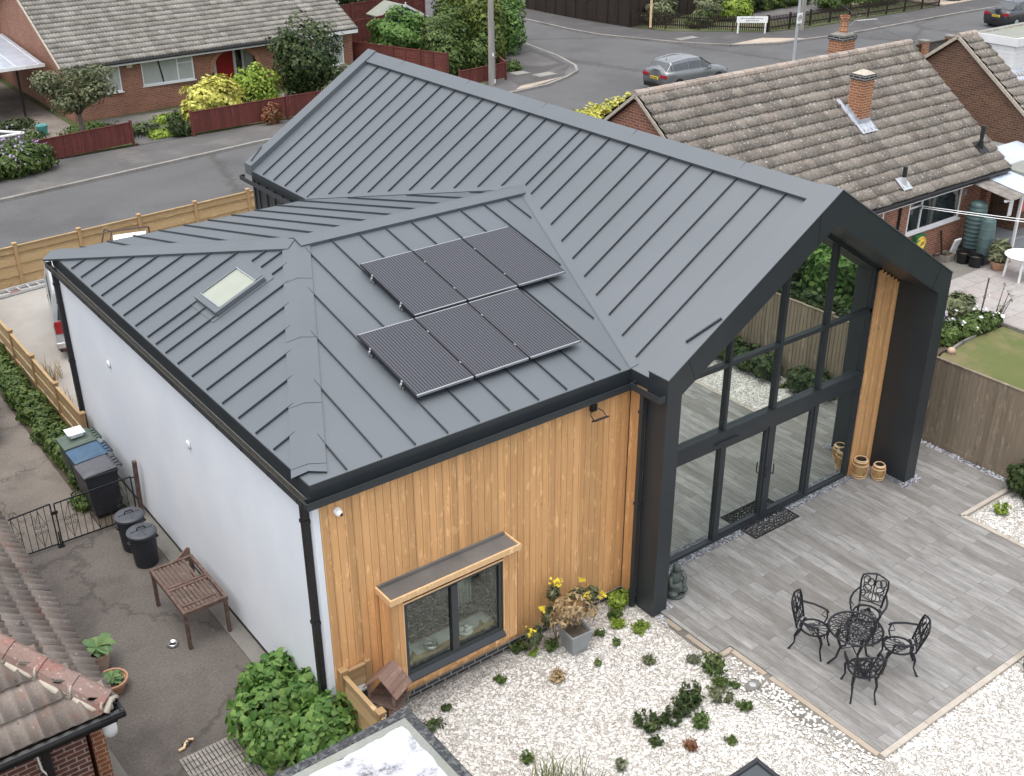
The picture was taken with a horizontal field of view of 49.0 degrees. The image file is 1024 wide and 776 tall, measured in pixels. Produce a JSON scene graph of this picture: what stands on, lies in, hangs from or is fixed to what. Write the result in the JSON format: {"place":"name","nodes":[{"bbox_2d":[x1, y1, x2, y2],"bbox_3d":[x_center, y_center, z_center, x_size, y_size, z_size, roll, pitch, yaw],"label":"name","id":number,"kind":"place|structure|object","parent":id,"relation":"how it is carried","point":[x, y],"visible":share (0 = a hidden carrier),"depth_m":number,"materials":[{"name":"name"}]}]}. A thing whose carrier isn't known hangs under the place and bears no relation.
{"place":"outdoors","nodes":[
{"label":"outdoors","id":0,"kind":"place"},
{"bbox_2d":[0,82,70,146],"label":"side drive","id":1,"kind":"structure","parent":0,"point":[10,104],"depth_m":49.73,"materials":[{"name":"concrete"}]},
{"bbox_2d":[0,33,44,117],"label":"carport","id":2,"kind":"object","parent":1,"relation":"on","point":[14,56],"visible":0.92,"depth_m":48.83,"materials":[{"name":"white plastic"}]},
{"bbox_2d":[0,281,81,426],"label":"driveway","id":3,"kind":"structure","parent":0,"point":[26,317],"depth_m":29.20,"materials":[{"name":"concrete"}]},
{"bbox_2d":[0,320,87,427],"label":"slatted fence","id":4,"kind":"object","parent":3,"relation":"on","point":[59,398],"visible":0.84,"depth_m":25.13,"materials":[{"name":"wood"}]},
{"bbox_2d":[44,261,66,351],"bbox_3d":[-10.905,-2.520,28.814,1.920,2.081,3.630,-12,30,-21],"label":"silver van","id":5,"kind":"object","parent":3,"relation":"on","point":[55,316],"visible":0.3,"depth_m":27.30,"materials":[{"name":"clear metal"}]},
{"bbox_2d":[0,188,254,289],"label":"slatted fence","id":6,"kind":"object","parent":3,"relation":"on","point":[22,263],"visible":0.56,"depth_m":32.78,"materials":[{"name":"wood"}]},
{"bbox_2d":[0,396,99,553],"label":"neighbour driveway","id":7,"kind":"structure","parent":0,"point":[31,478],"depth_m":22.26,"materials":[{"name":"concrete"}]},
{"bbox_2d":[0,511,126,775],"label":"bungalow","id":8,"kind":"object","parent":7,"relation":"on","point":[61,706],"visible":1,"depth_m":13.46,"materials":[{"name":"tile"}]},
{"bbox_2d":[0,389,121,527],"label":"planting strip","id":9,"kind":"object","parent":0,"point":[109,519],"visible":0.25,"depth_m":22.58,"materials":[{"name":"soil"}]},
{"bbox_2d":[0,342,33,408],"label":"shrub bed","id":10,"kind":"object","parent":9,"relation":"on","point":[13,378],"visible":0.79,"depth_m":25.76,"materials":[{"name":"green plant"}]},
{"bbox_2d":[8,387,70,454],"bbox_3d":[-10.088,0.737,24.222,0.904,0.617,3.532,-19,33,-32],"label":"shrub bed","id":11,"kind":"object","parent":9,"relation":"on","point":[42,419],"visible":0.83,"depth_m":24.24,"materials":[{"name":"green plant"}]},
{"bbox_2d":[55,427,101,487],"bbox_3d":[-8.499,1.406,22.290,0.751,1.089,0.590,-19,33,-32],"label":"wheelie bin","id":12,"kind":"object","parent":9,"relation":"on","point":[66,443],"visible":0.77,"depth_m":21.96,"materials":[{"name":"plastic"}]},
{"bbox_2d":[49,444,123,513],"bbox_3d":[-8.536,1.728,22.320,1.000,0.592,2.824,-19,33,-32],"label":"shrub bed","id":13,"kind":"object","parent":9,"relation":"on","point":[56,456],"visible":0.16,"depth_m":22.14,"materials":[{"name":"green plant"}]},
{"bbox_2d":[65,440,112,492],"bbox_3d":[-8.122,1.643,21.830,0.751,1.089,0.590,-19,33,-32],"label":"wheelie bin","id":14,"kind":"object","parent":9,"relation":"on","point":[85,452],"visible":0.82,"depth_m":21.55,"materials":[{"name":"plastic"}]},
{"bbox_2d":[74,453,126,516],"bbox_3d":[-7.780,1.880,21.368,0.751,1.089,0.590,-19,33,-32],"label":"wheelie bin","id":15,"kind":"object","parent":9,"relation":"on","point":[99,471],"visible":0.95,"depth_m":21.12,"materials":[{"name":"plastic"}]},
{"bbox_2d":[96,108,189,144],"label":"garden path","id":16,"kind":"structure","parent":0,"point":[142,140],"depth_m":48.22,"materials":[{"name":"concrete"}]},
{"bbox_2d":[29,524,268,775],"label":"neighbour yard","id":17,"kind":"structure","parent":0,"point":[99,582],"depth_m":18.01,"materials":[{"name":"concrete"}]},
{"bbox_2d":[82,633,116,670],"bbox_3d":[-6.475,4.155,17.617,0.595,0.489,0.545,-9,29,-16],"label":"plant pot","id":18,"kind":"object","parent":17,"relation":"on","point":[100,647],"visible":0.82,"depth_m":17.52,"materials":[{"name":"ceramic"}]},
{"bbox_2d":[114,507,145,552],"bbox_3d":[-6.897,2.551,20.378,0.530,0.800,0.524,-19,33,-32],"label":"dustbin","id":19,"kind":"object","parent":17,"relation":"on","point":[126,518],"visible":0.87,"depth_m":20.18,"materials":[{"name":"black plastic"}]},
{"bbox_2d":[126,522,158,568],"bbox_3d":[-6.535,2.779,19.957,0.530,0.782,0.524,-19,33,-32],"label":"dustbin","id":20,"kind":"object","parent":17,"relation":"on","point":[142,542],"visible":1,"depth_m":19.80,"materials":[{"name":"black plastic"}]},
{"bbox_2d":[149,554,231,649],"bbox_3d":[-5.306,3.510,18.566,0.750,0.752,1.450,-19,33,-32],"label":"garden table","id":21,"kind":"object","parent":17,"relation":"on","point":[194,580],"visible":1,"depth_m":18.32,"materials":[{"name":"brown wood"}]},
{"bbox_2d":[179,734,272,775],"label":"slatted ramp","id":22,"kind":"structure","parent":17,"relation":"on","point":[221,762],"depth_m":15.87,"materials":[{"name":"wood"}]},
{"bbox_2d":[225,647,361,774],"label":"vine bush","id":23,"kind":"object","parent":17,"relation":"on","point":[280,710],"visible":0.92,"depth_m":15.90,"materials":[{"name":"green plant"}]},
{"bbox_2d":[273,707,472,775],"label":"outbuilding","id":24,"kind":"structure","parent":17,"relation":"on","point":[405,742],"depth_m":13.09,"materials":[{"name":"brick"}]},
{"bbox_2d":[0,56,486,158],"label":"front garden","id":25,"kind":"object","parent":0,"point":[44,106],"visible":0.08,"depth_m":48.94,"materials":[{"name":"green plant"}]},
{"bbox_2d":[27,62,117,130],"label":"garden tree","id":26,"kind":"object","parent":25,"relation":"on","point":[85,96],"visible":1,"depth_m":43.64,"materials":[{"name":"green plant"}]},
{"bbox_2d":[0,0,357,122],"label":"bungalow","id":27,"kind":"object","parent":25,"relation":"on","point":[157,54],"visible":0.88,"depth_m":50.33,"materials":[{"name":"red brick"}]},
{"bbox_2d":[140,56,196,87],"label":"window","id":28,"kind":"structure","parent":27,"relation":"in","point":[176,70],"depth_m":50.03,"materials":[{"name":"glass"}]},
{"bbox_2d":[179,73,246,121],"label":"yellow shrub","id":29,"kind":"object","parent":25,"relation":"on","point":[216,91],"visible":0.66,"depth_m":46.65,"materials":[{"name":"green plant"}]},
{"bbox_2d":[230,61,281,101],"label":"green shrub","id":30,"kind":"object","parent":25,"relation":"on","point":[249,81],"visible":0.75,"depth_m":48.18,"materials":[{"name":"green plant"}]},
{"bbox_2d":[265,7,343,95],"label":"dark bush","id":31,"kind":"object","parent":25,"relation":"on","point":[302,70],"visible":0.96,"depth_m":49.39,"materials":[{"name":"green plant"}]},
{"bbox_2d":[341,0,425,21],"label":"back fence","id":32,"kind":"object","parent":25,"relation":"on","point":[356,11],"visible":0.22,"depth_m":65.14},
{"bbox_2d":[366,4,430,49],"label":"round laurel","id":33,"kind":"object","parent":25,"relation":"on","point":[389,31],"visible":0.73,"depth_m":57.11,"materials":[{"name":"green plant"}]},
{"bbox_2d":[352,41,448,73],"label":"lap fence","id":34,"kind":"object","parent":25,"relation":"on","point":[438,61],"visible":0.38,"depth_m":54.66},
{"bbox_2d":[417,0,498,75],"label":"mixed hedge","id":35,"kind":"object","parent":25,"relation":"on","point":[445,32],"visible":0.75,"depth_m":55.81,"materials":[{"name":"green plant"}]},
{"bbox_2d":[431,0,507,64],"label":"conifer hedge","id":36,"kind":"object","parent":25,"relation":"on","point":[477,10],"visible":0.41,"depth_m":57.04,"materials":[{"name":"green plant"}]},
{"bbox_2d":[0,1,574,197],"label":"pavement","id":37,"kind":"structure","parent":0,"point":[75,169],"depth_m":43.64,"materials":[{"name":"concrete"}]},
{"bbox_2d":[0,124,59,180],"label":"lavender bush","id":38,"kind":"object","parent":37,"relation":"on","point":[33,158],"visible":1,"depth_m":40.92,"materials":[{"name":"green plant"}]},
{"bbox_2d":[33,120,134,158],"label":"front fence","id":39,"kind":"object","parent":37,"relation":"on","point":[81,142],"visible":0.9,"depth_m":43.55,"materials":[{"name":"wood"}]},
{"bbox_2d":[189,90,321,136],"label":"front fence","id":40,"kind":"object","parent":37,"relation":"on","point":[210,119],"visible":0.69,"depth_m":47.09,"materials":[{"name":"wood"}]},
{"bbox_2d":[458,61,506,82],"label":"front fence","id":41,"kind":"object","parent":37,"relation":"on","point":[479,74],"visible":0.77,"depth_m":54.25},
{"bbox_2d":[449,0,526,54],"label":"corner hedge","id":42,"kind":"object","parent":37,"relation":"on","point":[511,34],"visible":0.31,"depth_m":60.24,"materials":[{"name":"green plant"}]},
{"bbox_2d":[488,0,495,85],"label":"telegraph pole","id":43,"kind":"object","parent":37,"relation":"on","point":[491,58],"visible":0.97,"depth_m":53.45,"materials":[{"name":"grey wood"}]},
{"bbox_2d":[500,45,569,85],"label":"pavement patch","id":44,"kind":"object","parent":37,"relation":"on","point":[523,79],"visible":0.52,"depth_m":57.32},
{"bbox_2d":[507,51,567,76],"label":"pavement patch","id":45,"kind":"object","parent":37,"relation":"on","point":[529,58],"visible":0.87,"depth_m":59.56,"materials":[{"name":"concrete"}]},
{"bbox_2d":[0,0,1000,247],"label":"road","id":46,"kind":"structure","parent":0,"point":[610,67],"depth_m":52.37,"materials":[{"name":"asphalt"}]},
{"bbox_2d":[0,15,577,202],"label":"kerb","id":47,"kind":"structure","parent":46,"relation":"on","point":[31,193],"depth_m":42.80,"materials":[{"name":"concrete"}]},
{"bbox_2d":[643,53,727,86],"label":"parked car","id":48,"kind":"object","parent":46,"relation":"on","point":[678,67],"visible":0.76,"depth_m":53.30,"materials":[{"name":"silver metal"}]},
{"bbox_2d":[520,6,994,45],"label":"kerb","id":49,"kind":"structure","parent":46,"relation":"on","point":[747,44],"depth_m":66.22,"materials":[{"name":"concrete"}]},
{"bbox_2d":[983,0,1023,25],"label":"parked car","id":50,"kind":"object","parent":46,"relation":"on","point":[1005,12],"visible":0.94,"depth_m":67.92,"materials":[{"name":"grey metal"}]},
{"bbox_2d":[385,491,1023,775],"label":"gravel garden","id":51,"kind":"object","parent":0,"point":[889,769],"visible":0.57,"depth_m":16.62,"materials":[{"name":"gravel"}]},
{"bbox_2d":[363,659,411,716],"bbox_3d":[-1.757,4.498,16.014,0.556,1.316,0.420,12,30,23],"label":"bird table","id":52,"kind":"object","parent":51,"relation":"on","point":[390,693],"visible":0.91,"depth_m":15.81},
{"bbox_2d":[42,49,953,709],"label":"modern house","id":53,"kind":"structure","parent":51,"relation":"on","point":[756,343],"depth_m":18.53,"materials":[{"name":"grey metal"}]},
{"bbox_2d":[118,478,269,664],"bbox_3d":[-5.784,3.251,19.949,0.268,0.100,10.700,-19,33,-32],"label":"wall footing","id":54,"kind":"object","parent":53,"relation":"attached to","point":[246,643],"depth_m":18.89,"materials":[{"name":"concrete"}]},
{"bbox_2d":[131,460,143,510],"bbox_3d":[-7.068,1.897,21.165,0.131,1.258,0.197,-19,33,-32],"label":"gate post","id":55,"kind":"object","parent":54,"relation":"on","point":[137,483],"visible":0.86,"depth_m":21.09,"materials":[{"name":"brown wood"}]},
{"bbox_2d":[8,476,135,554],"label":"iron gate","id":56,"kind":"structure","parent":55,"relation":"attached to","point":[55,512],"depth_m":20.50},
{"bbox_2d":[189,261,273,322],"bbox_3d":[-4.631,-1.621,18.535,1.130,0.552,0.960,-19,33,-32],"label":"roof window","id":57,"kind":"structure","parent":53,"relation":"attached to","point":[228,291],"depth_m":18.43,"materials":[{"name":"glass"}]},
{"bbox_2d":[337,666,386,729],"bbox_3d":[-2.082,4.689,15.793,0.124,1.184,3.214,-19,33,-32],"label":"slatted fence","id":58,"kind":"object","parent":53,"relation":"attached to","point":[369,713],"visible":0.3,"depth_m":15.73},
{"bbox_2d":[360,251,466,316],"bbox_3d":[-1.608,-1.705,18.261,1.065,0.409,1.629,-19,33,-32],"label":"solar panel","id":59,"kind":"object","parent":53,"relation":"attached to","point":[412,283],"visible":1,"depth_m":18.21,"materials":[{"name":"black"}]},
{"bbox_2d":[357,318,473,397],"bbox_3d":[-1.441,-0.463,16.675,1.065,0.409,1.629,-19,33,-32],"label":"solar panel","id":60,"kind":"object","parent":53,"relation":"attached to","point":[415,357],"visible":1,"depth_m":16.62,"materials":[{"name":"black"}]},
{"bbox_2d":[375,531,520,687],"bbox_3d":[-0.953,3.279,16.673,2.270,1.770,0.630,-19,33,-32],"label":"bay window","id":61,"kind":"structure","parent":53,"relation":"in","point":[395,594],"depth_m":16.39,"materials":[{"name":"brown wood"}]},
{"bbox_2d":[407,568,491,642],"bbox_3d":[-1.555,3.560,19.005,4.500,0.029,3.160,-19,33,-32],"label":"rug","id":62,"kind":"object","parent":53,"relation":"on","point":[427,615],"depth_m":18.73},
{"bbox_2d":[409,610,494,664],"bbox_3d":[-1.028,3.877,17.023,1.650,0.286,0.360,-19,33,-32],"label":"side table","id":63,"kind":"object","parent":53,"relation":"on","point":[441,637],"visible":0.52,"depth_m":16.98,"materials":[{"name":"white"}]},
{"bbox_2d":[413,238,517,301],"bbox_3d":[-0.795,-1.990,18.804,1.065,0.409,1.629,-19,33,-32],"label":"solar panel","id":64,"kind":"object","parent":53,"relation":"attached to","point":[464,269],"visible":0.89,"depth_m":18.76,"materials":[{"name":"black"}]},
{"bbox_2d":[414,303,528,377],"bbox_3d":[-0.628,-0.748,17.218,1.065,0.409,1.629,-19,33,-32],"label":"solar panel","id":65,"kind":"object","parent":53,"relation":"attached to","point":[472,340],"visible":0.88,"depth_m":17.17,"materials":[{"name":"black"}]},
{"bbox_2d":[462,226,564,286],"bbox_3d":[0.017,-2.274,19.347,1.065,0.409,1.629,-19,33,-32],"label":"solar panel","id":66,"kind":"object","parent":53,"relation":"attached to","point":[513,256],"visible":0.89,"depth_m":19.30,"materials":[{"name":"black"}]},
{"bbox_2d":[468,288,580,359],"bbox_3d":[0.184,-1.033,17.761,1.065,0.409,1.629,-19,33,-32],"label":"solar panel","id":67,"kind":"object","parent":53,"relation":"attached to","point":[524,323],"visible":0.89,"depth_m":17.71,"materials":[{"name":"black"}]},
{"bbox_2d":[669,234,879,564],"bbox_3d":[4.377,-0.107,19.669,5.874,6.087,0.125,-19,33,-32],"label":"window frame","id":68,"kind":"structure","parent":53,"relation":"in","point":[700,447],"depth_m":20.21,"materials":[{"name":"metal"}]},
{"bbox_2d":[523,577,606,650],"bbox_3d":[0.813,3.519,18.028,1.576,1.202,0.364,-17,32,-29],"label":"ragwort","id":69,"kind":"object","parent":51,"relation":"on","point":[533,637],"visible":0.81,"depth_m":17.83,"materials":[{"name":"yellow plant"}]},
{"bbox_2d":[549,586,599,655],"bbox_3d":[0.959,3.683,17.830,0.972,1.114,0.574,-19,33,-32],"label":"square planter","id":70,"kind":"object","parent":51,"relation":"on","point":[575,631],"visible":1,"depth_m":17.77,"materials":[{"name":"metal"}]},
{"bbox_2d":[669,476,853,571],"bbox_3d":[4.462,2.612,20.995,5.840,0.030,0.150,-19,33,-32],"label":"slate border","id":71,"kind":"object","parent":51,"relation":"on","point":[820,492],"visible":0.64,"depth_m":20.84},
{"bbox_2d":[721,657,881,775],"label":"gravel","id":72,"kind":"structure","parent":51,"relation":"on","point":[834,754],"depth_m":16.60,"materials":[{"name":"gravel"}]},
{"bbox_2d":[886,658,1023,760],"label":"gravel","id":73,"kind":"structure","parent":51,"relation":"on","point":[984,690],"depth_m":16.71,"materials":[{"name":"gravel"}]},
{"bbox_2d":[921,356,1023,477],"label":"garden fence","id":74,"kind":"object","parent":51,"relation":"on","point":[975,417],"visible":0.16,"depth_m":22.69,"materials":[{"name":"wood"}]},
{"bbox_2d":[1005,458,1023,500],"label":"border shrub","id":75,"kind":"object","parent":51,"relation":"on","point":[1014,480],"visible":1,"depth_m":21.78,"materials":[{"name":"green plant"}]},
{"bbox_2d":[506,0,935,31],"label":"garden","id":76,"kind":"object","parent":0,"point":[734,30],"visible":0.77,"depth_m":69.43,"materials":[{"name":"green plant"}]},
{"bbox_2d":[629,0,728,26],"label":"lap fence","id":77,"kind":"object","parent":76,"relation":"on","point":[685,7],"visible":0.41,"depth_m":69.36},
{"bbox_2d":[631,11,767,31],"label":"picket fence","id":78,"kind":"object","parent":76,"relation":"on","point":[699,18],"visible":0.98,"depth_m":67.42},
{"bbox_2d":[767,0,939,31],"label":"picket fence","id":79,"kind":"object","parent":76,"relation":"on","point":[868,10],"visible":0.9,"depth_m":70.19,"materials":[{"name":"metal"}]},
{"bbox_2d":[507,0,1003,43],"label":"pavement","id":80,"kind":"structure","parent":0,"point":[705,37],"depth_m":68.08,"materials":[{"name":"concrete"}]},
{"bbox_2d":[525,0,630,26],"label":"lap fence","id":81,"kind":"object","parent":80,"relation":"on","point":[615,12],"visible":1,"depth_m":70.41,"materials":[{"name":"wood"}]},
{"bbox_2d":[660,443,1023,752],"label":"patio","id":82,"kind":"structure","parent":0,"point":[923,546],"depth_m":19.23,"materials":[{"name":"grey wood"}]},
{"bbox_2d":[667,563,687,599],"bbox_3d":[2.780,3.236,19.079,0.420,0.645,0.360,-19,33,-32],"label":"garden statue","id":83,"kind":"object","parent":82,"relation":"on","point":[677,588],"visible":0.95,"depth_m":19.02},
{"bbox_2d":[740,507,799,538],"bbox_3d":[4.849,2.533,21.106,1.220,0.018,0.380,-19,33,-32],"label":"door mat","id":84,"kind":"object","parent":82,"relation":"on","point":[772,523],"depth_m":21.08,"materials":[{"name":"rubber"}]},
{"bbox_2d":[787,589,830,661],"bbox_3d":[4.710,3.714,17.786,0.645,0.983,0.596,15,31,27],"label":"garden chair","id":85,"kind":"object","parent":82,"relation":"on","point":[809,626],"visible":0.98,"depth_m":17.78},
{"bbox_2d":[669,439,1006,572],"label":"slate chips","id":86,"kind":"object","parent":82,"relation":"on","point":[954,456],"visible":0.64,"depth_m":22.39,"materials":[{"name":"stone"}]},
{"bbox_2d":[827,611,884,675],"bbox_3d":[5.314,4.005,17.526,0.856,0.687,0.856,-19,33,-32],"label":"garden table","id":87,"kind":"object","parent":82,"relation":"on","point":[848,622],"visible":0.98,"depth_m":17.39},
{"bbox_2d":[840,651,886,704],"bbox_3d":[5.270,4.204,16.835,0.596,0.983,0.645,1,27,3],"label":"garden chair","id":88,"kind":"object","parent":82,"relation":"on","point":[864,672],"visible":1,"depth_m":16.69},
{"bbox_2d":[845,572,889,646],"bbox_3d":[5.740,3.539,18.116,0.596,0.983,0.645,15,31,26],"label":"garden chair","id":89,"kind":"object","parent":82,"relation":"on","point":[879,611],"visible":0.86,"depth_m":18.15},
{"bbox_2d":[877,614,930,676],"bbox_3d":[6.057,3.933,17.353,0.645,0.983,0.596,4,28,8],"label":"garden chair","id":90,"kind":"object","parent":82,"relation":"on","point":[904,646],"visible":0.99,"depth_m":17.30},
{"bbox_2d":[661,489,1023,759],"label":"patio bed","id":91,"kind":"object","parent":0,"point":[682,633],"visible":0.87,"depth_m":16.91,"materials":[{"name":"stone"}]},
{"bbox_2d":[664,618,879,756],"bbox_3d":[3.877,4.547,17.331,0.405,0.060,4.000,-19,33,-32],"label":"patio edging","id":92,"kind":"object","parent":91,"relation":"on","point":[811,707],"visible":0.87,"depth_m":17.18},
{"bbox_2d":[880,487,1023,758],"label":"patio edging","id":93,"kind":"object","parent":91,"relation":"on","point":[937,715],"visible":0.94,"depth_m":17.18,"materials":[{"name":"stone"}]},
{"bbox_2d":[934,256,990,279],"bbox_3d":[9.845,-2.536,30.900,9.600,0.020,1.350,-19,33,-32],"label":"neighbour patio strip","id":94,"kind":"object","parent":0,"point":[956,268],"depth_m":32.66,"materials":[{"name":"concrete"}]},
{"bbox_2d":[976,217,996,265],"bbox_3d":[13.801,-4.271,32.731,0.465,1.400,0.512,-19,33,-32],"label":"water butt","id":95,"kind":"object","parent":94,"relation":"on","point":[986,235],"visible":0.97,"depth_m":32.53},
{"bbox_2d":[937,324,1000,356],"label":"flower bed soil","id":96,"kind":"structure","parent":0,"point":[942,349],"depth_m":27.91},
{"bbox_2d":[944,289,978,318],"bbox_3d":[11.550,-2.043,29.192,1.314,1.050,1.100,-19,33,-32],"label":"border plant","id":97,"kind":"object","parent":96,"relation":"on","point":[963,304],"visible":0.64,"depth_m":28.86,"materials":[{"name":"green plant"}]},
{"bbox_2d":[939,293,1004,346],"bbox_3d":[11.513,-1.708,28.460,2.918,0.955,1.350,-19,33,-32],"label":"flower bed","id":98,"kind":"object","parent":96,"relation":"on","point":[977,323],"visible":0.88,"depth_m":28.38,"materials":[{"name":"green plant"}]},
{"bbox_2d":[940,327,1023,389],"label":"lawn","id":99,"kind":"structure","parent":0,"point":[998,354],"depth_m":27.51,"materials":[{"name":"green plant"}]},
{"bbox_2d":[949,248,1023,333],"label":"neighbour patio","id":100,"kind":"structure","parent":0,"point":[974,283],"depth_m":31.31,"materials":[{"name":"stone"}]},
{"bbox_2d":[602,15,1011,256],"bbox_3d":[7.778,-7.116,32.941,11.588,6.305,8.251,-19,33,-32],"label":"bungalow","id":101,"kind":"object","parent":100,"relation":"on","point":[893,134],"visible":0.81,"depth_m":31.43,"materials":[{"name":"tile"}]},
{"bbox_2d":[905,188,962,236],"bbox_3d":[12.229,-5.158,32.511,2.650,1.090,0.120,-19,33,-32],"label":"window","id":102,"kind":"structure","parent":101,"relation":"in","point":[919,220],"depth_m":32.57,"materials":[{"name":"white plastic"}]},
{"bbox_2d":[924,22,1023,143],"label":"bungalow","id":103,"kind":"object","parent":100,"relation":"on","point":[981,73],"visible":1,"depth_m":36.50,"materials":[{"name":"brown brick"}]},
{"bbox_2d":[959,200,988,252],"bbox_3d":[13.687,-4.709,33.235,0.611,1.715,0.646,-19,33,-32],"label":"water butt","id":104,"kind":"object","parent":100,"relation":"on","point":[972,225],"visible":0.66,"depth_m":32.98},
{"bbox_2d":[973,141,1023,258],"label":"lean to","id":105,"kind":"object","parent":100,"relation":"on","point":[1009,186],"visible":0.32,"depth_m":33.21,"materials":[{"name":"white plastic"}]},
{"bbox_2d":[987,237,1012,270],"bbox_3d":[14.079,-3.873,32.440,0.740,0.919,0.771,-6,28,-11],"label":"potted plant","id":106,"kind":"object","parent":100,"relation":"on","point":[997,258],"visible":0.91,"depth_m":32.28,"materials":[{"name":"green plant"}]},
{"bbox_2d":[987,141,1023,230],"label":"flat roofed extension","id":107,"kind":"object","parent":100,"relation":"on","point":[998,205],"depth_m":34.39,"materials":[{"name":"brown brick"}]},
{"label":"pavement","id":108,"kind":"structure","parent":0,"visible":0},
{"bbox_2d":[572,91,631,118],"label":"front hedge","id":109,"kind":"object","parent":108,"relation":"on","point":[600,111],"visible":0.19,"depth_m":45.82,"materials":[{"name":"yellow plant"}]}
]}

